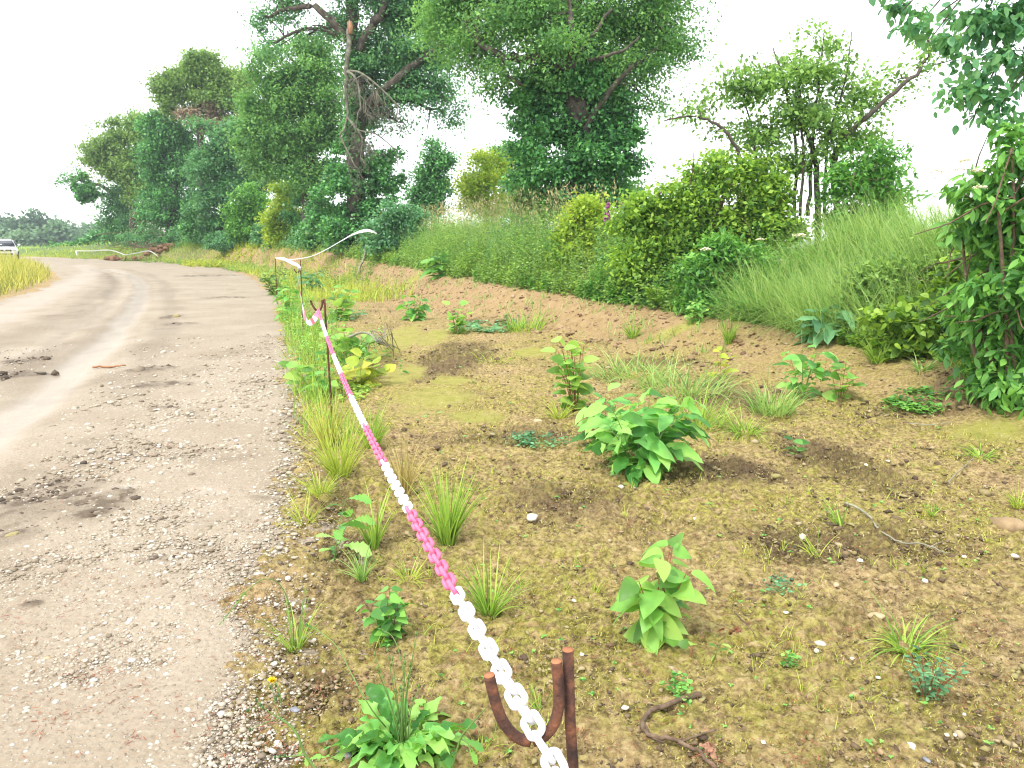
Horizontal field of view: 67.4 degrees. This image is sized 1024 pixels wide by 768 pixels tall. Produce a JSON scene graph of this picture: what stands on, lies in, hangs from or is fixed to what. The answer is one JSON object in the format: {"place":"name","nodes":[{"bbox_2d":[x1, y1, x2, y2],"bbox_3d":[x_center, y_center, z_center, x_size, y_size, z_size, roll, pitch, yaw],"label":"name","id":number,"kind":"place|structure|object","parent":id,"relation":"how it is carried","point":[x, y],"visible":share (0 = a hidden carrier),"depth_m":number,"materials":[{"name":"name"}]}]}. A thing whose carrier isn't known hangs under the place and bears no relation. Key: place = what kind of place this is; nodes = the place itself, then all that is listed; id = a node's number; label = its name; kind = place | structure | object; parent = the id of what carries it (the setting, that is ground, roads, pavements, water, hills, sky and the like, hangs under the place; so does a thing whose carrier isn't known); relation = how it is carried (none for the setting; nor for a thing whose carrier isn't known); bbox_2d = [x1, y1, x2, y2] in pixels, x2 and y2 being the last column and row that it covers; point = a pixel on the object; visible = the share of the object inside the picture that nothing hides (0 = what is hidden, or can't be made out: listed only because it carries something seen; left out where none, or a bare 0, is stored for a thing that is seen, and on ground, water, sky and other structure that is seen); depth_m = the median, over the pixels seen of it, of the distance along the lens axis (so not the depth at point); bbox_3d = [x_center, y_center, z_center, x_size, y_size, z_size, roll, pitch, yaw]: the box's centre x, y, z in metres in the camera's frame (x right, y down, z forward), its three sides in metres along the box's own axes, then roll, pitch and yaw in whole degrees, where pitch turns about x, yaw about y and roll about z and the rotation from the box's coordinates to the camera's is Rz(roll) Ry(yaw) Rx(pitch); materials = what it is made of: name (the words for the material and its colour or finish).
{"place":"outdoors","nodes":[
{"label":"outdoors","id":0,"kind":"place"},
{"bbox_2d":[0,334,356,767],"bbox_3d":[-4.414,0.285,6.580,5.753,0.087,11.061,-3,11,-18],"label":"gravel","id":1,"kind":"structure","parent":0,"point":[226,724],"depth_m":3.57,"materials":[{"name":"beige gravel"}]},
{"bbox_2d":[0,257,369,767],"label":"road","id":2,"kind":"structure","parent":0,"point":[96,312],"depth_m":4.70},
{"bbox_2d":[0,315,272,607],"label":"rubble","id":3,"kind":"object","parent":2,"relation":"on","point":[138,368],"visible":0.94,"depth_m":4.59,"materials":[{"name":"stone"}]},
{"bbox_2d":[19,241,415,302],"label":"verge grass","id":4,"kind":"structure","parent":0,"point":[328,288],"depth_m":28.18,"materials":[{"name":"green plant"}]},
{"bbox_2d":[0,241,1023,767],"bbox_3d":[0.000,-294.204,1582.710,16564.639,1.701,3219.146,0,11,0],"label":"ground","id":5,"kind":"structure","parent":0,"point":[598,517],"depth_m":3.85,"materials":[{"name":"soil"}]},
{"bbox_2d":[0,249,56,295],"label":"verge grass","id":6,"kind":"structure","parent":5,"relation":"on","point":[22,268],"depth_m":29.02,"materials":[{"name":"yellow plant"}]},
{"bbox_2d":[0,207,147,246],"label":"treeline","id":7,"kind":"object","parent":5,"relation":"on","point":[37,229],"visible":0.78,"depth_m":182.44,"materials":[{"name":"green plant"}]},
{"bbox_2d":[41,228,118,247],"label":"hedge","id":8,"kind":"object","parent":5,"relation":"on","point":[91,237],"visible":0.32,"depth_m":79.98,"materials":[{"name":"green plant"}]},
{"bbox_2d":[49,163,167,243],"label":"leaning tree","id":9,"kind":"object","parent":5,"relation":"on","point":[86,191],"visible":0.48,"depth_m":68.62,"materials":[{"name":"green plant"}]},
{"bbox_2d":[67,105,165,233],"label":"olive tree","id":10,"kind":"object","parent":5,"relation":"on","point":[103,156],"visible":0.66,"depth_m":65.86,"materials":[{"name":"green plant"}]},
{"bbox_2d":[95,233,183,260],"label":"brush heap","id":11,"kind":"object","parent":5,"relation":"on","point":[159,248],"visible":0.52,"depth_m":58.23,"materials":[{"name":"brown wood"}]},
{"bbox_2d":[123,105,198,234],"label":"dark ivy tree","id":12,"kind":"object","parent":5,"relation":"on","point":[172,139],"visible":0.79,"depth_m":59.33,"materials":[{"name":"green plant"}]},
{"bbox_2d":[135,45,260,222],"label":"domed tree","id":13,"kind":"object","parent":5,"relation":"on","point":[204,81],"visible":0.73,"depth_m":56.27,"materials":[{"name":"green plant"}]},
{"bbox_2d":[182,241,259,267],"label":"yellow groundcover","id":14,"kind":"object","parent":5,"relation":"on","point":[189,264],"visible":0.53,"depth_m":46.12,"materials":[{"name":"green plant"}]},
{"bbox_2d":[68,239,377,288],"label":"verge weeds","id":15,"kind":"object","parent":5,"relation":"on","point":[179,261],"visible":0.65,"depth_m":36.11,"materials":[{"name":"green plant"}]},
{"bbox_2d":[172,112,275,243],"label":"deep green tree","id":16,"kind":"object","parent":5,"relation":"on","point":[213,169],"visible":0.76,"depth_m":52.51,"materials":[{"name":"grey plant"}]},
{"bbox_2d":[204,230,247,253],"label":"weedy shrub","id":17,"kind":"object","parent":5,"relation":"on","point":[218,244],"visible":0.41,"depth_m":48.66,"materials":[{"name":"green plant"}]},
{"bbox_2d":[112,219,345,254],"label":"undergrowth","id":18,"kind":"object","parent":5,"relation":"on","point":[144,236],"visible":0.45,"depth_m":53.84,"materials":[{"name":"green plant"}]},
{"bbox_2d":[216,179,273,246],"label":"pale shrub","id":19,"kind":"object","parent":5,"relation":"on","point":[244,213],"visible":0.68,"depth_m":47.89,"materials":[{"name":"green plant"}]},
{"bbox_2d":[254,180,301,247],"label":"yellowish shrub","id":20,"kind":"object","parent":5,"relation":"on","point":[273,230],"visible":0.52,"depth_m":43.00,"materials":[{"name":"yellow plant"}]},
{"bbox_2d":[246,677,320,767],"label":"sow thistle","id":21,"kind":"object","parent":5,"relation":"on","point":[307,760],"visible":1,"depth_m":1.91,"materials":[{"name":"green plant"}]},
{"bbox_2d":[246,583,325,654],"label":"grass tuft","id":22,"kind":"object","parent":5,"relation":"on","point":[299,644],"visible":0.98,"depth_m":2.91,"materials":[{"name":"green plant"}]},
{"bbox_2d":[272,280,308,320],"bbox_3d":[-4.300,-1.553,14.845,0.694,0.917,0.561,5,12,25],"label":"dock","id":23,"kind":"object","parent":5,"relation":"on","point":[287,288],"visible":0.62,"depth_m":14.80,"materials":[{"name":"green plant"}]},
{"bbox_2d":[220,26,382,231],"bbox_3d":[-10.927,-12.670,39.928,8.308,11.275,4.889,0,11,0],"label":"leafy tree","id":24,"kind":"object","parent":5,"relation":"on","point":[303,87],"visible":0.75,"depth_m":39.09,"materials":[{"name":"green plant"}]},
{"bbox_2d":[278,360,330,392],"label":"knotweed","id":25,"kind":"object","parent":5,"relation":"on","point":[288,364],"visible":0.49,"depth_m":7.66,"materials":[{"name":"green plant"}]},
{"bbox_2d":[273,455,344,500],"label":"grass tuft","id":26,"kind":"object","parent":5,"relation":"on","point":[317,490],"visible":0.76,"depth_m":4.59,"materials":[{"name":"green plant"}]},
{"bbox_2d":[291,200,337,252],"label":"elder shrub","id":27,"kind":"object","parent":5,"relation":"on","point":[311,247],"visible":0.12,"depth_m":36.49,"materials":[{"name":"green plant"}]},
{"bbox_2d":[259,279,381,447],"bbox_3d":[-3.989,-1.743,16.471,2.700,0.445,23.023,-4,11,-18],"label":"verge growth","id":28,"kind":"object","parent":5,"relation":"on","point":[312,380],"visible":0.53,"depth_m":8.96,"materials":[{"name":"green plant"}]},
{"bbox_2d":[299,351,342,393],"bbox_3d":[-1.842,-0.046,7.438,0.426,0.529,0.436,-6,12,-29],"label":"dock","id":29,"kind":"object","parent":5,"relation":"on","point":[324,384],"visible":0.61,"depth_m":7.40,"materials":[{"name":"green plant"}]},
{"bbox_2d":[288,383,362,449],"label":"grass tuft","id":30,"kind":"object","parent":5,"relation":"on","point":[327,428],"visible":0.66,"depth_m":5.60,"materials":[{"name":"green plant"}]},
{"bbox_2d":[278,396,392,479],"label":"grass tuft","id":31,"kind":"object","parent":5,"relation":"on","point":[346,463],"visible":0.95,"depth_m":4.95,"materials":[{"name":"green plant"}]},
{"bbox_2d":[273,281,409,373],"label":"verge weeds","id":32,"kind":"object","parent":5,"relation":"on","point":[309,334],"visible":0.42,"depth_m":11.00,"materials":[{"name":"green plant"}]},
{"bbox_2d":[323,285,359,320],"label":"knotweed","id":33,"kind":"object","parent":5,"relation":"on","point":[346,302],"visible":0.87,"depth_m":14.70,"materials":[{"name":"green plant"}]},
{"bbox_2d":[316,493,374,562],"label":"sow thistle","id":34,"kind":"object","parent":5,"relation":"on","point":[362,546],"visible":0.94,"depth_m":3.70,"materials":[{"name":"green plant"}]},
{"bbox_2d":[319,328,376,360],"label":"knotweed","id":35,"kind":"object","parent":5,"relation":"on","point":[353,342],"visible":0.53,"depth_m":9.62,"materials":[{"name":"green plant"}]},
{"bbox_2d":[315,379,380,401],"bbox_3d":[-1.631,0.058,7.623,0.597,0.079,1.142,0,11,0],"label":"clover","id":36,"kind":"object","parent":5,"relation":"on","point":[357,391],"visible":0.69,"depth_m":7.65,"materials":[{"name":"green plant"}]},
{"bbox_2d":[236,0,478,254],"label":"broken tree","id":37,"kind":"object","parent":5,"relation":"on","point":[365,102],"visible":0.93,"depth_m":30.47,"materials":[{"name":"green plant"}]},
{"bbox_2d":[331,538,386,581],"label":"grass tuft","id":38,"kind":"object","parent":5,"relation":"on","point":[360,575],"visible":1,"depth_m":3.47,"materials":[{"name":"green plant"}]},
{"bbox_2d":[321,481,397,549],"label":"grass tuft","id":39,"kind":"object","parent":5,"relation":"on","point":[376,536],"visible":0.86,"depth_m":3.83,"materials":[{"name":"green plant"}]},
{"bbox_2d":[332,348,395,386],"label":"knotweed","id":40,"kind":"object","parent":5,"relation":"on","point":[356,367],"visible":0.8,"depth_m":7.98,"materials":[{"name":"yellow plant"}]},
{"bbox_2d":[342,396,394,448],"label":"grass tuft","id":41,"kind":"object","parent":5,"relation":"on","point":[380,438],"visible":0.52,"depth_m":5.63,"materials":[{"name":"green plant"}]},
{"bbox_2d":[356,585,413,648],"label":"nettle","id":42,"kind":"object","parent":5,"relation":"on","point":[394,610],"visible":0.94,"depth_m":2.93,"materials":[{"name":"green plant"}]},
{"bbox_2d":[317,632,476,767],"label":"hawkbit","id":43,"kind":"object","parent":5,"relation":"on","point":[405,746],"visible":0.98,"depth_m":2.29,"materials":[{"name":"green plant"}]},
{"bbox_2d":[354,195,441,261],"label":"feathery shrub","id":44,"kind":"object","parent":5,"relation":"on","point":[404,218],"visible":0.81,"depth_m":26.16,"materials":[{"name":"green plant"}]},
{"bbox_2d":[364,429,445,495],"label":"grass tuft","id":45,"kind":"object","parent":5,"relation":"on","point":[406,487],"visible":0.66,"depth_m":4.57,"materials":[{"name":"plant"}]},
{"bbox_2d":[395,295,432,321],"bbox_3d":[-1.871,-1.411,14.793,0.676,0.607,0.602,-8,13,-38],"label":"dock","id":46,"kind":"object","parent":5,"relation":"on","point":[411,314],"visible":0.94,"depth_m":14.73,"materials":[{"name":"green plant"}]},
{"bbox_2d":[401,134,462,225],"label":"tree","id":47,"kind":"object","parent":5,"relation":"on","point":[429,188],"visible":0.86,"depth_m":42.23,"materials":[{"name":"green plant"}]},
{"bbox_2d":[419,250,456,279],"bbox_3d":[-1.817,-2.921,19.143,0.865,0.818,0.888,8,13,36],"label":"dock","id":48,"kind":"object","parent":5,"relation":"on","point":[432,260],"visible":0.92,"depth_m":19.08,"materials":[{"name":"green plant"}]},
{"bbox_2d":[388,449,500,546],"bbox_3d":[-0.350,0.582,3.858,0.576,0.468,0.522,8,13,38],"label":"grass tuft","id":49,"kind":"object","parent":5,"relation":"on","point":[449,524],"visible":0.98,"depth_m":3.84,"materials":[{"name":"green plant"}]},
{"bbox_2d":[442,300,473,333],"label":"knotweed","id":50,"kind":"object","parent":5,"relation":"on","point":[460,320],"visible":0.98,"depth_m":12.63,"materials":[{"name":"green plant"}]},
{"bbox_2d":[439,708,485,767],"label":"sow thistle","id":51,"kind":"object","parent":5,"relation":"on","point":[477,745],"visible":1,"depth_m":2.21,"materials":[{"name":"green plant"}]},
{"bbox_2d":[445,144,516,228],"bbox_3d":[-1.279,-8.684,36.950,3.911,5.561,2.765,0,11,0],"label":"yellow green tree","id":52,"kind":"object","parent":5,"relation":"on","point":[471,184],"visible":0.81,"depth_m":36.44,"materials":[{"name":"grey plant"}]},
{"bbox_2d":[441,545,540,618],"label":"grass tuft","id":53,"kind":"object","parent":5,"relation":"on","point":[484,606],"visible":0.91,"depth_m":3.16,"materials":[{"name":"green plant"}]},
{"bbox_2d":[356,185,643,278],"bbox_3d":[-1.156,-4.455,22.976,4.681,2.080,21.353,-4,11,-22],"label":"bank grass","id":54,"kind":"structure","parent":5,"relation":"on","point":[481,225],"depth_m":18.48,"materials":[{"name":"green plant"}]},
{"bbox_2d":[379,177,622,260],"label":"seeding grass","id":55,"kind":"structure","parent":5,"relation":"on","point":[505,209],"depth_m":19.88,"materials":[{"name":"green plant"}]},
{"bbox_2d":[0,412,1023,767],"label":"litter","id":56,"kind":"object","parent":5,"relation":"on","point":[478,658],"visible":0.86,"depth_m":2.70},
{"bbox_2d":[497,302,552,332],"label":"grass tuft","id":57,"kind":"object","parent":5,"relation":"on","point":[540,326],"visible":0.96,"depth_m":12.89,"materials":[{"name":"green plant"}]},
{"bbox_2d":[325,255,730,353],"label":"sparse grass","id":58,"kind":"structure","parent":5,"relation":"on","point":[427,286],"depth_m":13.64,"materials":[{"name":"green plant"}]},
{"bbox_2d":[484,647,578,767],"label":"hook post","id":59,"kind":"object","parent":5,"relation":"on","point":[563,688],"visible":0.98,"depth_m":0.88,"materials":[{"name":"metal"}]},
{"bbox_2d":[317,308,568,767],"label":"chain","id":60,"kind":"object","parent":59,"relation":"hanging from","point":[476,629],"visible":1,"depth_m":1.21,"materials":[{"name":"white plastic"}]},
{"bbox_2d":[502,430,572,447],"bbox_3d":[0.199,0.408,5.749,0.456,0.068,0.427,8,13,36],"label":"clover","id":61,"kind":"object","parent":5,"relation":"on","point":[526,437],"visible":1,"depth_m":5.74,"materials":[{"name":"green plant"}]},
{"bbox_2d":[342,179,770,311],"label":"undergrowth","id":62,"kind":"object","parent":5,"relation":"on","point":[410,260],"visible":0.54,"depth_m":16.42,"materials":[{"name":"green plant"}]},
{"bbox_2d":[390,0,727,224],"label":"ivy clad tree","id":63,"kind":"object","parent":5,"relation":"on","point":[579,76],"visible":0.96,"depth_m":18.18,"materials":[{"name":"green plant"}]},
{"bbox_2d":[328,257,794,367],"bbox_3d":[-2.560,-2.720,20.328,2.115,0.954,25.609,-5,12,-24],"label":"rubble","id":64,"kind":"object","parent":5,"relation":"on","point":[738,341],"visible":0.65,"depth_m":12.58,"materials":[{"name":"stone"}]},
{"bbox_2d":[540,336,599,410],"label":"knotweed","id":65,"kind":"object","parent":5,"relation":"on","point":[577,387],"visible":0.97,"depth_m":6.77,"materials":[{"name":"green plant"}]},
{"bbox_2d":[536,185,624,279],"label":"lime shrub","id":66,"kind":"object","parent":5,"relation":"on","point":[591,204],"visible":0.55,"depth_m":15.38,"materials":[{"name":"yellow plant"}]},
{"bbox_2d":[497,155,664,229],"bbox_3d":[2.182,-4.994,20.773,5.173,2.797,2.115,0,11,0],"label":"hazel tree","id":67,"kind":"object","parent":5,"relation":"on","point":[528,197],"visible":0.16,"depth_m":20.69,"materials":[{"name":"green plant"}]},
{"bbox_2d":[570,383,638,455],"bbox_3d":[0.683,0.314,5.588,0.522,0.595,0.503,0,11,0],"label":"dock","id":68,"kind":"object","parent":5,"relation":"on","point":[597,448],"visible":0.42,"depth_m":5.54,"materials":[{"name":"green plant"}]},
{"bbox_2d":[243,267,1023,767],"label":"rubble","id":69,"kind":"object","parent":5,"relation":"on","point":[309,707],"visible":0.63,"depth_m":3.39,"materials":[{"name":"soil"}]},
{"bbox_2d":[580,339,703,387],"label":"grass tuft","id":70,"kind":"object","parent":5,"relation":"on","point":[628,373],"visible":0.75,"depth_m":8.66,"materials":[{"name":"green plant"}]},
{"bbox_2d":[578,387,711,487],"bbox_3d":[0.848,0.360,5.082,0.867,0.684,0.788,0,11,0],"label":"dock","id":71,"kind":"object","parent":5,"relation":"on","point":[650,434],"visible":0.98,"depth_m":4.93,"materials":[{"name":"green plant"}]},
{"bbox_2d":[609,532,714,654],"bbox_3d":[0.562,0.831,2.961,0.383,0.474,0.364,0,11,0],"label":"knotweed","id":72,"kind":"object","parent":5,"relation":"on","point":[658,624],"visible":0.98,"depth_m":2.88,"materials":[{"name":"green plant"}]},
{"bbox_2d":[659,670,692,706],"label":"chickweed","id":73,"kind":"object","parent":5,"relation":"on","point":[677,686],"visible":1,"depth_m":2.60,"materials":[{"name":"green plant"}]},
{"bbox_2d":[640,691,717,767],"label":"stick","id":74,"kind":"object","parent":5,"relation":"on","point":[645,729],"visible":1,"depth_m":2.37,"materials":[{"name":"brown wood"}]},
{"bbox_2d":[609,346,759,401],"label":"grass tuft","id":75,"kind":"object","parent":5,"relation":"on","point":[693,388],"visible":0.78,"depth_m":7.76,"materials":[{"name":"green plant"}]},
{"bbox_2d":[633,367,748,431],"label":"grass tuft","id":76,"kind":"object","parent":5,"relation":"on","point":[704,414],"visible":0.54,"depth_m":6.29,"materials":[{"name":"green plant"}]},
{"bbox_2d":[360,371,1023,767],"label":"moss","id":77,"kind":"object","parent":5,"relation":"on","point":[768,597],"visible":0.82,"depth_m":3.29,"materials":[{"name":"green plant"}]},
{"bbox_2d":[379,312,1018,757],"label":"weeds","id":78,"kind":"object","parent":5,"relation":"on","point":[715,636],"visible":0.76,"depth_m":2.95,"materials":[{"name":"green plant"}]},
{"bbox_2d":[596,136,819,303],"bbox_3d":[3.243,-2.691,12.740,3.663,2.717,1.491,0,11,0],"label":"hazel shrub","id":79,"kind":"object","parent":5,"relation":"on","point":[684,208],"visible":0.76,"depth_m":12.49,"materials":[{"name":"green plant"}]},
{"bbox_2d":[661,226,806,315],"bbox_3d":[3.215,-1.588,11.383,1.976,1.502,1.231,0,11,0],"label":"elder shrub","id":80,"kind":"object","parent":5,"relation":"on","point":[724,246],"visible":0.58,"depth_m":11.18,"materials":[{"name":"green plant"}]},
{"bbox_2d":[698,398,791,444],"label":"grass tuft","id":81,"kind":"object","parent":5,"relation":"on","point":[734,428],"visible":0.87,"depth_m":6.00,"materials":[{"name":"green plant"}]},
{"bbox_2d":[723,362,821,419],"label":"grass tuft","id":82,"kind":"object","parent":5,"relation":"on","point":[780,409],"visible":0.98,"depth_m":6.70,"materials":[{"name":"green plant"}]},
{"bbox_2d":[571,215,974,343],"bbox_3d":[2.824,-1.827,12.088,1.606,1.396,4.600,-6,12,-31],"label":"undergrowth","id":83,"kind":"object","parent":5,"relation":"on","point":[588,295],"visible":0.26,"depth_m":11.13,"materials":[{"name":"green plant"}]},
{"bbox_2d":[772,344,838,397],"bbox_3d":[2.808,-0.066,7.326,0.587,0.620,0.595,0,11,0],"label":"dock","id":84,"kind":"object","parent":5,"relation":"on","point":[816,369],"visible":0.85,"depth_m":7.29,"materials":[{"name":"green plant"}]},
{"bbox_2d":[658,16,974,244],"bbox_3d":[5.103,-4.128,12.973,5.268,3.988,1.723,0,11,0],"label":"sallow tree","id":85,"kind":"object","parent":5,"relation":"on","point":[795,113],"visible":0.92,"depth_m":12.72,"materials":[{"name":"green plant"}]},
{"bbox_2d":[792,305,857,347],"bbox_3d":[3.621,-0.573,8.877,0.891,0.696,0.880,0,11,0],"label":"dock","id":86,"kind":"object","parent":5,"relation":"on","point":[827,337],"visible":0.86,"depth_m":8.68,"materials":[{"name":"green plant"}]},
{"bbox_2d":[817,359,865,401],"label":"knotweed","id":87,"kind":"object","parent":5,"relation":"on","point":[831,395],"visible":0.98,"depth_m":7.17,"materials":[{"name":"green plant"}]},
{"bbox_2d":[669,173,1022,353],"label":"tall grass","id":88,"kind":"structure","parent":5,"relation":"on","point":[869,237],"depth_m":9.78,"materials":[{"name":"green plant"}]},
{"bbox_2d":[737,279,980,361],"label":"undergrowth","id":89,"kind":"object","parent":5,"relation":"on","point":[849,339],"visible":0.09,"depth_m":8.35,"materials":[{"name":"green plant"}]},
{"bbox_2d":[799,129,936,244],"bbox_3d":[5.756,-3.093,12.503,2.166,2.084,1.375,0,11,0],"label":"leafy dark shrub","id":90,"kind":"object","parent":5,"relation":"on","point":[879,173],"visible":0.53,"depth_m":12.28,"materials":[{"name":"green plant"}]},
{"bbox_2d":[845,332,909,365],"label":"grass tuft","id":91,"kind":"object","parent":5,"relation":"on","point":[877,358],"visible":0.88,"depth_m":7.75,"materials":[{"name":"green plant"}]},
{"bbox_2d":[816,239,951,328],"bbox_3d":[4.567,-1.151,8.987,1.881,1.263,1.013,0,11,0],"label":"nettle shrub","id":92,"kind":"object","parent":5,"relation":"on","point":[881,269],"visible":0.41,"depth_m":8.78,"materials":[{"name":"green plant"}]},
{"bbox_2d":[844,588,973,679],"bbox_3d":[1.503,0.981,2.897,0.490,0.307,0.468,0,11,0],"label":"grass tuft","id":93,"kind":"object","parent":5,"relation":"on","point":[895,640],"visible":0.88,"depth_m":2.88,"materials":[{"name":"green plant"}]},
{"bbox_2d":[881,383,954,414],"bbox_3d":[3.579,0.125,6.821,0.619,0.192,0.625,9,14,39],"label":"cinquefoil","id":94,"kind":"object","parent":5,"relation":"on","point":[905,405],"visible":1,"depth_m":6.79,"materials":[{"name":"green plant"}]},
{"bbox_2d":[857,246,987,358],"bbox_3d":[4.465,-0.875,7.907,1.872,1.424,1.267,0,11,0],"label":"bramble shrub","id":95,"kind":"object","parent":5,"relation":"on","point":[903,318],"visible":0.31,"depth_m":7.69,"materials":[{"name":"green plant"}]},
{"bbox_2d":[904,641,969,701],"bbox_3d":[1.396,0.980,2.588,0.196,0.169,0.226,0,11,0],"label":"willowherb","id":96,"kind":"object","parent":5,"relation":"on","point":[925,677],"visible":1,"depth_m":2.56,"materials":[{"name":"green plant"}]},
{"bbox_2d":[868,0,1023,135],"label":"overhanging tree","id":97,"kind":"object","parent":5,"relation":"on","point":[1004,23],"visible":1,"depth_m":6.19,"materials":[{"name":"green plant"}]},
{"bbox_2d":[915,121,1023,419],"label":"elder shrub","id":98,"kind":"object","parent":5,"relation":"on","point":[989,230],"visible":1,"depth_m":6.18,"materials":[{"name":"green plant"}]},
{"bbox_2d":[989,516,1023,531],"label":"stone","id":99,"kind":"object","parent":5,"relation":"on","point":[1010,524],"visible":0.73,"depth_m":4.08,"materials":[{"name":"beige stone"}]},
{"bbox_2d":[0,0,1023,240],"label":"sky","id":100,"kind":"structure","parent":0,"point":[64,64],"materials":[{"name":"white"}]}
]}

